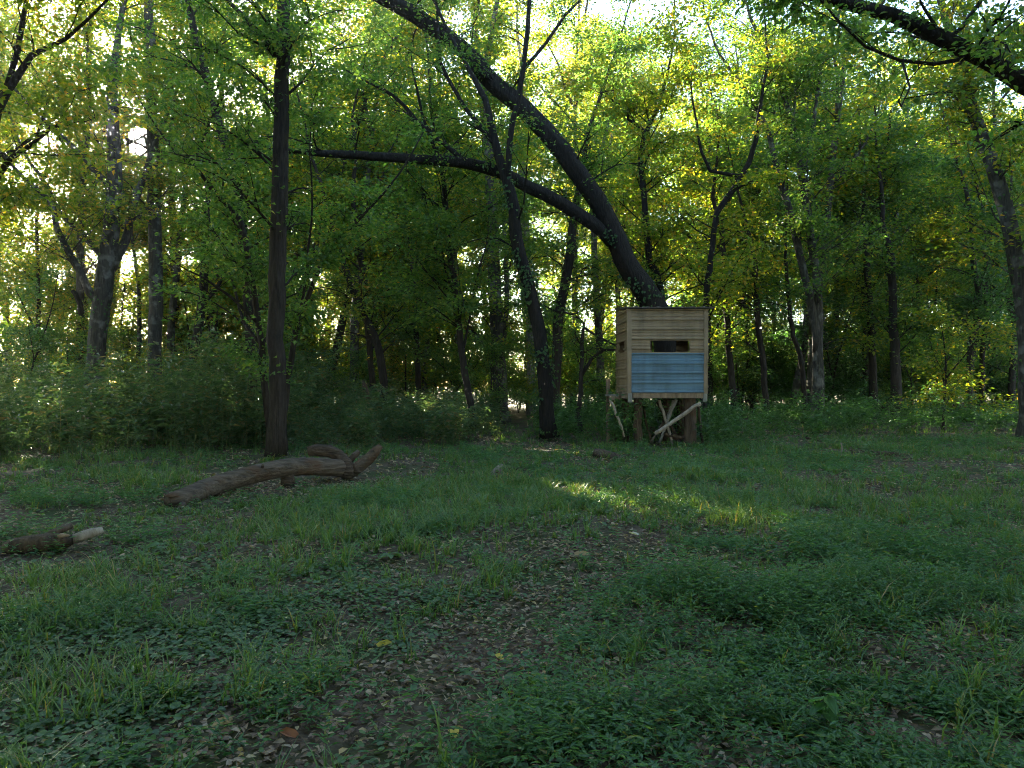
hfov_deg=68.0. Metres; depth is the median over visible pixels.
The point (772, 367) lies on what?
young tree
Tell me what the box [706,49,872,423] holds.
forest tree
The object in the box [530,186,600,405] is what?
rim tree
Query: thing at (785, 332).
young tree
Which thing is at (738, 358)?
young tree
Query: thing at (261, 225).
rim tree
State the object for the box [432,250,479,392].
rim tree
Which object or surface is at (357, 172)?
rim tree
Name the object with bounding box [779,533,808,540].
seedling
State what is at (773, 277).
background tree
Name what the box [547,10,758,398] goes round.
lofty tree
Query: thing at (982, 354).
forest tree
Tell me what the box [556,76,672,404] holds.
background tree
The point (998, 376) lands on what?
young tree
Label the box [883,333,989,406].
young tree
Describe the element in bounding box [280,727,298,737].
fallen leaf
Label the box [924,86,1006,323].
lofty tree
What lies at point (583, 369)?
understorey tree
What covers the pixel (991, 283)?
background tree
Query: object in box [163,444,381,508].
fallen log
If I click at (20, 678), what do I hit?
wood chunk
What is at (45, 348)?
young tree
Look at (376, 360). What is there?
young tree
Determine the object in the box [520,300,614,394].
young tree
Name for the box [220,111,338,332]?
rim tree
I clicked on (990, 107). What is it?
lofty tree
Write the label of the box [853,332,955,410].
young tree
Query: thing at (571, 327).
young tree
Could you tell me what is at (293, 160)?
lofty tree
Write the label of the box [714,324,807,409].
young tree
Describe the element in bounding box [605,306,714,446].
hunting blind
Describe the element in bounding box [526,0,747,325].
forest tree
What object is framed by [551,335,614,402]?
young tree
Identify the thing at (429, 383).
young tree
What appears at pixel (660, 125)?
lofty tree
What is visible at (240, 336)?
young tree
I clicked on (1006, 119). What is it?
lofty tree
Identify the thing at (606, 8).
sky
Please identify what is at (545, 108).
lofty tree
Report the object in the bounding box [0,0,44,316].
rim tree
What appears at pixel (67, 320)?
young tree
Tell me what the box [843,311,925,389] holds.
young tree
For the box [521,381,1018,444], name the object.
undergrowth
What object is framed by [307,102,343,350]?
rim tree
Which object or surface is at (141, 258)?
rim tree
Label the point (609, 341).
young tree
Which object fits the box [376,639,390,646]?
fallen leaf
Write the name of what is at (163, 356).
young tree
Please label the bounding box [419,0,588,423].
forest tree
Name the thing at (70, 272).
rim tree
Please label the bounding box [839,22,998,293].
lofty tree
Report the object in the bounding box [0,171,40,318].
rim tree
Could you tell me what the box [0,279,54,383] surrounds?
young tree
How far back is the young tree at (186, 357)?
34.47 m
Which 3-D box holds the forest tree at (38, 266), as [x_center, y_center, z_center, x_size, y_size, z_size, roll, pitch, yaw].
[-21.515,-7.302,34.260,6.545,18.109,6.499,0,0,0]
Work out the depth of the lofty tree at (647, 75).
48.80 m
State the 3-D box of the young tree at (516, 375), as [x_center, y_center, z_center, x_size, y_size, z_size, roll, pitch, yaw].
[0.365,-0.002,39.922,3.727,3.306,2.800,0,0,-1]
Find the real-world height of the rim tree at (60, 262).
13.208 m
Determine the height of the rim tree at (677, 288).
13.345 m
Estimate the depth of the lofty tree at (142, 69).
36.38 m
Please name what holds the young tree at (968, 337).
on the ground at (520, 419)
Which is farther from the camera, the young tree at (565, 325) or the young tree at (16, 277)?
the young tree at (565, 325)
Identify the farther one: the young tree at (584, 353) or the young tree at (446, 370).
the young tree at (584, 353)
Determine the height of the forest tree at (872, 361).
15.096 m
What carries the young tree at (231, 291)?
on the ground at (520, 419)
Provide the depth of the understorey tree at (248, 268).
15.80 m
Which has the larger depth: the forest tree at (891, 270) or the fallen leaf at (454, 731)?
the forest tree at (891, 270)
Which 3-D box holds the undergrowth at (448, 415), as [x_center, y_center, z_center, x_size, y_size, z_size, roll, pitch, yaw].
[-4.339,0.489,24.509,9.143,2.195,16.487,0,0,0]
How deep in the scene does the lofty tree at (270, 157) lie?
36.89 m
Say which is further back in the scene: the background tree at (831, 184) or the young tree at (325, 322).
the young tree at (325, 322)
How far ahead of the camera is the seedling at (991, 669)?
3.82 m
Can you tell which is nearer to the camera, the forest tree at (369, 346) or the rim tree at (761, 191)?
the forest tree at (369, 346)
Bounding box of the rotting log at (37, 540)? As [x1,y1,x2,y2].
[0,523,103,553]
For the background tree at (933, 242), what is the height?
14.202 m
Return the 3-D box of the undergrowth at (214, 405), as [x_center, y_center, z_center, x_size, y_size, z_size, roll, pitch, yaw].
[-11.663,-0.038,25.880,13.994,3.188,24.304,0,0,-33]
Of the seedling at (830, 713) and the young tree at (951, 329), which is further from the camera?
the young tree at (951, 329)
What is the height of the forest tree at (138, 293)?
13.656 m
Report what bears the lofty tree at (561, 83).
on the ground at (520, 419)
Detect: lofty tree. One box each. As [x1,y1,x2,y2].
[0,0,103,240]
[3,0,230,332]
[50,0,234,358]
[122,0,350,366]
[131,0,336,337]
[162,0,381,364]
[259,0,475,400]
[304,2,484,378]
[306,0,542,392]
[340,0,570,291]
[463,4,578,365]
[480,71,663,298]
[491,0,672,403]
[533,2,673,402]
[534,40,699,350]
[544,9,692,293]
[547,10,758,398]
[547,31,689,326]
[571,66,694,323]
[652,56,770,402]
[656,88,739,304]
[686,6,805,221]
[718,3,883,290]
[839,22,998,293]
[842,40,914,323]
[893,73,1021,404]
[899,2,1023,404]
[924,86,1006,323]
[931,8,1023,217]
[978,90,1023,124]
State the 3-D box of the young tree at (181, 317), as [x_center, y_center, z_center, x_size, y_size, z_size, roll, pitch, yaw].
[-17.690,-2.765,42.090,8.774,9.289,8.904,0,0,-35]
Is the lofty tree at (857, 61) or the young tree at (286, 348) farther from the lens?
the lofty tree at (857, 61)
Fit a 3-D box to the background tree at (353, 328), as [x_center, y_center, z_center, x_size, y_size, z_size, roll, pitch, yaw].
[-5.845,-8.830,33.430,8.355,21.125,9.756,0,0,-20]
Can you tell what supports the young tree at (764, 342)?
on the ground at (520, 419)
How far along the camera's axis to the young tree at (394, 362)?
37.52 m
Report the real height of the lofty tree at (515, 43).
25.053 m
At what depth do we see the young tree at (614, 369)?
35.24 m
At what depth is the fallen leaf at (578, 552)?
6.57 m
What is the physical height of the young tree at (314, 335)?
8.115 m
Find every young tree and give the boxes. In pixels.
[0,241,75,382]
[0,253,147,390]
[0,260,42,384]
[0,265,87,404]
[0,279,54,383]
[2,303,132,380]
[4,323,76,394]
[6,341,66,379]
[12,264,147,379]
[19,264,194,386]
[23,308,146,392]
[51,258,183,353]
[68,313,147,383]
[94,260,260,374]
[118,291,220,363]
[120,291,195,359]
[125,344,184,391]
[130,332,185,395]
[133,270,230,353]
[162,251,300,368]
[164,319,266,388]
[192,311,263,361]
[194,271,326,381]
[228,261,344,373]
[238,273,347,382]
[245,317,328,381]
[255,294,366,387]
[285,312,334,395]
[295,349,377,406]
[300,299,338,355]
[313,314,363,373]
[314,263,443,402]
[319,303,445,389]
[321,298,411,411]
[348,257,502,394]
[348,337,414,398]
[357,314,437,402]
[363,293,433,391]
[397,315,490,399]
[400,291,523,395]
[412,316,488,392]
[420,327,521,398]
[432,312,529,392]
[449,308,524,392]
[451,325,538,413]
[479,313,576,409]
[485,283,578,410]
[507,354,537,412]
[511,307,593,398]
[511,330,586,406]
[515,298,591,397]
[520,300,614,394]
[549,312,611,398]
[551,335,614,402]
[560,334,615,398]
[562,319,615,401]
[569,356,616,408]
[584,310,615,354]
[592,328,652,393]
[594,331,615,360]
[675,282,733,402]
[708,244,810,410]
[708,325,782,415]
[711,314,751,399]
[714,314,792,397]
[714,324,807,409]
[747,320,800,406]
[750,267,856,403]
[751,336,793,395]
[754,286,801,404]
[769,260,906,407]
[777,301,841,390]
[825,295,886,404]
[827,272,921,402]
[833,296,947,412]
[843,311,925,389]
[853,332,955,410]
[879,362,934,401]
[880,306,923,410]
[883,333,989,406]
[884,295,1018,432]
[918,351,977,412]
[926,287,988,405]
[935,341,979,391]
[943,285,1009,403]
[961,272,1017,406]
[962,300,1017,403]
[986,278,1017,399]
[988,354,1017,405]
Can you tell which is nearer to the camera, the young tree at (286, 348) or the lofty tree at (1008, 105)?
the young tree at (286, 348)
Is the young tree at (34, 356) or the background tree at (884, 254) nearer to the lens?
the young tree at (34, 356)
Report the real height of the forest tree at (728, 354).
15.970 m
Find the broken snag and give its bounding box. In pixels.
[362,381,372,417]
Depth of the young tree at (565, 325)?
49.40 m
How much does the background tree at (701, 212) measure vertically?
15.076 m
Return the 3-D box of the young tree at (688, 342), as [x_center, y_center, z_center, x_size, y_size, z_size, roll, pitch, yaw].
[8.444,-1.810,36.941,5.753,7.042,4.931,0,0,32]
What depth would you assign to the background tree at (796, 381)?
33.64 m
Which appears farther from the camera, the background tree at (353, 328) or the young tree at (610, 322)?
the young tree at (610, 322)
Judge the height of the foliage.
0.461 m
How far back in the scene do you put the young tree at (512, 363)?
37.77 m
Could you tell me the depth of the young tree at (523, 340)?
41.35 m
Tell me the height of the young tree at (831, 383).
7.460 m
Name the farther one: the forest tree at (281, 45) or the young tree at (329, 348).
the young tree at (329, 348)
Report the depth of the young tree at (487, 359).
44.16 m
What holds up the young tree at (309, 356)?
on the ground at (520, 419)
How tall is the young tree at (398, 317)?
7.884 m
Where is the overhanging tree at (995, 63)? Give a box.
[680,0,1023,173]
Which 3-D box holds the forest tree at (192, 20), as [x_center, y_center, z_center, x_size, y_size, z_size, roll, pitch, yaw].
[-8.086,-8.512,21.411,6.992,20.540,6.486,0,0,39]
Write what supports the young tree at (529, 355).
on the ground at (520, 419)
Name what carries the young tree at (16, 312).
on the ground at (520, 419)
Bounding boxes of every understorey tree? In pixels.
[64,48,314,444]
[225,51,444,451]
[510,293,615,434]
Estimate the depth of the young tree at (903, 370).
40.51 m
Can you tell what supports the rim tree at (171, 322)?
on the ground at (520, 419)
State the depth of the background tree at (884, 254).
47.81 m
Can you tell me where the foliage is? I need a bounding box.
[0,429,1023,767]
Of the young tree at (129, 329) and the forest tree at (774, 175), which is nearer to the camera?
the forest tree at (774, 175)
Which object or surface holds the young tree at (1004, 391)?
on the ground at (520, 419)
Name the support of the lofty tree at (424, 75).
on the ground at (520, 419)
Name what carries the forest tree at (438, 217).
on the ground at (520, 419)
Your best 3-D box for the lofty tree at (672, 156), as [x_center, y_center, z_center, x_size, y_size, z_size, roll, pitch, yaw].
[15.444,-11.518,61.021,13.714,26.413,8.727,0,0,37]
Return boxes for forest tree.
[0,0,191,241]
[0,18,124,375]
[58,0,250,424]
[69,144,193,393]
[86,0,383,437]
[141,0,379,457]
[240,0,433,402]
[287,0,443,405]
[336,0,467,400]
[348,0,566,433]
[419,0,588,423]
[462,0,583,414]
[486,0,680,410]
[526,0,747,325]
[537,8,660,413]
[624,0,851,409]
[644,17,806,421]
[667,65,798,423]
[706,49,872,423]
[800,87,937,418]
[833,53,970,421]
[871,25,1023,421]
[876,31,1023,415]
[883,0,1023,439]
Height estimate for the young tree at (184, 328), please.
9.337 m
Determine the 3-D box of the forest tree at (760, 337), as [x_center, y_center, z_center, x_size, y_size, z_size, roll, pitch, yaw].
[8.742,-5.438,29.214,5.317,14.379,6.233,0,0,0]
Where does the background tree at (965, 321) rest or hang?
on the ground at (520, 419)
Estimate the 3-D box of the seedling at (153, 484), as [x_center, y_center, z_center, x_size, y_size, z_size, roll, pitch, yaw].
[-4.398,1.317,9.329,0.189,0.361,0.204,0,0,32]
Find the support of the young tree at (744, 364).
on the ground at (520, 419)
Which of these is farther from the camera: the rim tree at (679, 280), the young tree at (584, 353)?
the rim tree at (679, 280)
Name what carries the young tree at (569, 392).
on the ground at (520, 419)
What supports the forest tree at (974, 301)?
on the ground at (520, 419)
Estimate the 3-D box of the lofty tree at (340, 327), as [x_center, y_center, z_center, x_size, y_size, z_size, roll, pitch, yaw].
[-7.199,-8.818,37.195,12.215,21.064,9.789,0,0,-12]
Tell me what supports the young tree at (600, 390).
on the ground at (520, 419)
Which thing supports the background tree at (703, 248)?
on the ground at (520, 419)
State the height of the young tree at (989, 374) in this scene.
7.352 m
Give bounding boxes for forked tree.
[0,0,228,407]
[121,0,305,386]
[291,0,567,438]
[661,0,931,426]
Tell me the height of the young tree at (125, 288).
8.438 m
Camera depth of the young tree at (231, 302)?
35.94 m
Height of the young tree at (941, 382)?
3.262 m
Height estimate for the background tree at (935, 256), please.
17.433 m
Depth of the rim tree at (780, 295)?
55.87 m
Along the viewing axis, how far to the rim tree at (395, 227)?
41.71 m
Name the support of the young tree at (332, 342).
on the ground at (520, 419)
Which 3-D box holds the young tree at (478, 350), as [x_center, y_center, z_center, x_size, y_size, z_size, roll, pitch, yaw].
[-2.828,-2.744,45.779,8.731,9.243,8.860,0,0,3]
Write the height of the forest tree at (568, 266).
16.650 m
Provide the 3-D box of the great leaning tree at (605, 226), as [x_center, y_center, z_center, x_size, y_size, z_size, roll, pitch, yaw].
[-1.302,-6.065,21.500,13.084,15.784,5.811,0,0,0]
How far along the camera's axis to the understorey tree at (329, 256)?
15.99 m
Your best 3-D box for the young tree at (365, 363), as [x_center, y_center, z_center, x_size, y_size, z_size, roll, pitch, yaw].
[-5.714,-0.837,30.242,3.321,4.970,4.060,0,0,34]
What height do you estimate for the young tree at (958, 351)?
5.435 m
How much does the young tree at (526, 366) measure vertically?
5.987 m
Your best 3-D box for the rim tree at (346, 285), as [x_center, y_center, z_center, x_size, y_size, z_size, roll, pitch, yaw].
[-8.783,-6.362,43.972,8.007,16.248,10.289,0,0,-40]
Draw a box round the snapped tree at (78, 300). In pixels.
[71,289,84,374]
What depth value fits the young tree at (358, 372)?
29.56 m
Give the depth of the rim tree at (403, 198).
40.24 m
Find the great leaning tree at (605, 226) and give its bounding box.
[218,0,676,438]
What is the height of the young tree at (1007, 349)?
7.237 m
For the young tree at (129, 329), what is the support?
on the ground at (520, 419)
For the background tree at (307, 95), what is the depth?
32.21 m
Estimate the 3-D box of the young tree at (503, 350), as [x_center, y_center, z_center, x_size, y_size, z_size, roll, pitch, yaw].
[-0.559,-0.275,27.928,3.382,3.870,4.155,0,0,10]
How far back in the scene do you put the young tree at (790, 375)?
39.30 m
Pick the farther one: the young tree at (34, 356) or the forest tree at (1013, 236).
the young tree at (34, 356)
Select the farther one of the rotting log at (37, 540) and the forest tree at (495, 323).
the forest tree at (495, 323)
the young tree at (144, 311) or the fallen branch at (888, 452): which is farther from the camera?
the young tree at (144, 311)
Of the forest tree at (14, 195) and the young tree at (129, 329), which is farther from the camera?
the young tree at (129, 329)
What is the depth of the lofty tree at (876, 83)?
59.25 m
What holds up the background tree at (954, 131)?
on the ground at (520, 419)
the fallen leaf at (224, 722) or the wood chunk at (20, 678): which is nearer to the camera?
the fallen leaf at (224, 722)
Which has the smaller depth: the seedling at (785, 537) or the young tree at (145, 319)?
the seedling at (785, 537)
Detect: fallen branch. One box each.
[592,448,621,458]
[876,451,910,456]
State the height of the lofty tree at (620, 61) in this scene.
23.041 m
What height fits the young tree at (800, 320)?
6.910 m
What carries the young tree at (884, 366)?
on the ground at (520, 419)
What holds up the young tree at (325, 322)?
on the ground at (520, 419)
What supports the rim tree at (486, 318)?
on the ground at (520, 419)
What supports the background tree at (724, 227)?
on the ground at (520, 419)
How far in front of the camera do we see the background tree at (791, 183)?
37.39 m
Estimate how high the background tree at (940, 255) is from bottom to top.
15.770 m
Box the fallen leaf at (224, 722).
[212,716,235,726]
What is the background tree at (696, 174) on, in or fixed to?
on the ground at (520, 419)
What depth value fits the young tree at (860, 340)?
40.88 m
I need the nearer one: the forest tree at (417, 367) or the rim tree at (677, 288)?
the forest tree at (417, 367)
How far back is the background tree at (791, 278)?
36.35 m
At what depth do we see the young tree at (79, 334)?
30.52 m
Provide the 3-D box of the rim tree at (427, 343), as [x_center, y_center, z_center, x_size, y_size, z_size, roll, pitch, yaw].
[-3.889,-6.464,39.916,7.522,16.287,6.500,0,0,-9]
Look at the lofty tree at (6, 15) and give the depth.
40.64 m
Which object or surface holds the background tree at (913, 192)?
on the ground at (520, 419)
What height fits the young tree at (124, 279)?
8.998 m
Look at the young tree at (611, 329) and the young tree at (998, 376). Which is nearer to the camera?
the young tree at (998, 376)
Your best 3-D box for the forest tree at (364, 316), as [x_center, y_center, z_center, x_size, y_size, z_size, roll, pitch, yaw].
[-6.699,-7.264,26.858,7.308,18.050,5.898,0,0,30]
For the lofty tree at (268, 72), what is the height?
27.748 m
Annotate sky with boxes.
[0,0,1023,387]
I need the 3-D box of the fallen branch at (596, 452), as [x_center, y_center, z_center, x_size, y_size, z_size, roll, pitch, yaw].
[1.958,1.467,15.582,0.611,0.288,0.299,0,0,0]
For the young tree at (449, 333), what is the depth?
42.74 m
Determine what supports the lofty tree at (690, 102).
on the ground at (520, 419)
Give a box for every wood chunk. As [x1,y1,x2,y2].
[2,675,34,684]
[492,464,502,472]
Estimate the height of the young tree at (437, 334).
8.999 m
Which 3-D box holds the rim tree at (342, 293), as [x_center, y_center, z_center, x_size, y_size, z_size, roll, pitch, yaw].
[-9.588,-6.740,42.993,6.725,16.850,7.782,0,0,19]
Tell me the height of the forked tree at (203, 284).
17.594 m
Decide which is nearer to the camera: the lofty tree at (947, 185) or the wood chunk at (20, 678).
the wood chunk at (20, 678)
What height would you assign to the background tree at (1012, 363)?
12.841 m
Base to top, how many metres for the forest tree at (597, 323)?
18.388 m
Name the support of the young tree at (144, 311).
on the ground at (520, 419)
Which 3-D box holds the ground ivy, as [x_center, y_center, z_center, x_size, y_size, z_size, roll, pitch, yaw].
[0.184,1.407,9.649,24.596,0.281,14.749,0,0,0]
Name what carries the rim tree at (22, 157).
on the ground at (520, 419)
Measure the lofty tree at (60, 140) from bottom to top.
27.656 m
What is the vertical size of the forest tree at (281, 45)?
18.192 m
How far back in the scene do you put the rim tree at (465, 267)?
50.01 m
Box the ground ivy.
[0,447,1023,767]
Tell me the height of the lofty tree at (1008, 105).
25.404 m
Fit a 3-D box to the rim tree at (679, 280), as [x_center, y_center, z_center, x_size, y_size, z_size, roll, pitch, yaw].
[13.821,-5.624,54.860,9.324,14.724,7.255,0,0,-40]
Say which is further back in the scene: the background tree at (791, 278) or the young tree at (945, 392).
the background tree at (791, 278)
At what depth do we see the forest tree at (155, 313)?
27.80 m
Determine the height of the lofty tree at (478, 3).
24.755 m
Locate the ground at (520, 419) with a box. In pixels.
[0,391,1023,767]
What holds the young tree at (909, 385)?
on the ground at (520, 419)
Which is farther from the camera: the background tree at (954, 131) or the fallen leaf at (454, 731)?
the background tree at (954, 131)
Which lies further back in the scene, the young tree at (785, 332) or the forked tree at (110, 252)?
the young tree at (785, 332)
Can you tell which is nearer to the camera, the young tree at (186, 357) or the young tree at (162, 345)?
the young tree at (186, 357)
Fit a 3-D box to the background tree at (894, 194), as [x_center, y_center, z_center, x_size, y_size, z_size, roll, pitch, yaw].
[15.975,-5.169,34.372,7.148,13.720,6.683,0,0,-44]
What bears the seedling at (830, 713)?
on the ground at (520, 419)
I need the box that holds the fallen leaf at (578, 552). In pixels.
[574,551,589,554]
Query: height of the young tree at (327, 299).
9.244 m
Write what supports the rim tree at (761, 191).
on the ground at (520, 419)
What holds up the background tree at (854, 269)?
on the ground at (520, 419)
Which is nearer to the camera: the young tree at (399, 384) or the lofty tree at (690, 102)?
the young tree at (399, 384)
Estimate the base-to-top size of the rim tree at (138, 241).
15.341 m
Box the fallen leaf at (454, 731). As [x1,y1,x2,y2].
[448,729,458,737]
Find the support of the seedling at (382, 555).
on the ground at (520, 419)
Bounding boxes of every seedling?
[145,476,162,501]
[145,542,176,552]
[377,552,403,559]
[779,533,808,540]
[808,692,839,725]
[968,666,1001,677]
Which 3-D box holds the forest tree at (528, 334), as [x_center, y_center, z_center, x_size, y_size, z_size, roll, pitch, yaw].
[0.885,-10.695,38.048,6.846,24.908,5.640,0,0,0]
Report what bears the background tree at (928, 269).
on the ground at (520, 419)
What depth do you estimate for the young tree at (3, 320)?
33.91 m
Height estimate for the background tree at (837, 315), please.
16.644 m
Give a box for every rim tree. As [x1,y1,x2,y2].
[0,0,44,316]
[0,0,165,365]
[0,43,93,354]
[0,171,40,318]
[0,224,96,348]
[6,191,95,343]
[26,81,177,357]
[49,163,146,352]
[90,129,221,356]
[96,0,274,376]
[119,238,209,332]
[211,165,309,339]
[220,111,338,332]
[300,37,396,375]
[305,132,387,370]
[306,46,486,385]
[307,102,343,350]
[307,225,393,349]
[327,106,482,343]
[369,100,481,403]
[426,134,471,390]
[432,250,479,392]
[459,143,558,375]
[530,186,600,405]
[665,229,702,306]
[666,216,714,306]
[687,78,821,402]
[753,251,800,403]
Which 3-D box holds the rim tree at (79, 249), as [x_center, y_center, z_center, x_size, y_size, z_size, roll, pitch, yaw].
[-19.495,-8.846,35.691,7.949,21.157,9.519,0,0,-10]
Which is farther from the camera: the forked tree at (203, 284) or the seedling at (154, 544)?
the forked tree at (203, 284)
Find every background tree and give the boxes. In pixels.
[199,62,396,362]
[289,0,484,405]
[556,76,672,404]
[625,92,790,406]
[636,122,761,343]
[650,107,780,405]
[655,133,791,362]
[674,121,833,413]
[718,0,939,410]
[724,65,942,413]
[740,50,896,406]
[743,161,799,369]
[772,102,936,357]
[778,103,930,367]
[791,105,950,401]
[806,106,953,408]
[834,70,999,413]
[841,184,945,318]
[843,110,976,403]
[888,183,965,408]
[901,191,978,351]
[917,116,1023,358]
[931,156,1023,414]
[936,256,1002,405]
[945,145,1023,407]
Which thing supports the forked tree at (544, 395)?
on the ground at (520, 419)
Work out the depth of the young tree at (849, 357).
37.75 m
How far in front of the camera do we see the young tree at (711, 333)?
45.46 m
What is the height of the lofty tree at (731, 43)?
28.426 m
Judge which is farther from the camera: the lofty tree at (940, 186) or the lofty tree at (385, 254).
the lofty tree at (940, 186)
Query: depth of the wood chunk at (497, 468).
13.05 m
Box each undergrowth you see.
[0,317,354,461]
[288,366,513,451]
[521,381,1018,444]
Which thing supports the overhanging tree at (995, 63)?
on the ground at (520, 419)
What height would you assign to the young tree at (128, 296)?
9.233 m
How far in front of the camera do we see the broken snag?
24.94 m
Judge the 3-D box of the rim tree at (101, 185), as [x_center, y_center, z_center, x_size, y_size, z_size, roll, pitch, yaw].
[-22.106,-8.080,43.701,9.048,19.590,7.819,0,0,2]
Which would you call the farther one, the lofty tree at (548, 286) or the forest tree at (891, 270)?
the lofty tree at (548, 286)
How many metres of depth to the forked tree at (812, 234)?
25.69 m
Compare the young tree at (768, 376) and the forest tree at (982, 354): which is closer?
the forest tree at (982, 354)
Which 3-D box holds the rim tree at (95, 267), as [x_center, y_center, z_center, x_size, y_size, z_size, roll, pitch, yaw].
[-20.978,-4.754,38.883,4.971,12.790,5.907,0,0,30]
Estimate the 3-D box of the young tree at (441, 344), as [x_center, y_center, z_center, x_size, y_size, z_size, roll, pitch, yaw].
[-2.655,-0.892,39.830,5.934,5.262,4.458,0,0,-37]
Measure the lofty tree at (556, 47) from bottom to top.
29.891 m
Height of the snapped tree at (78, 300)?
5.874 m

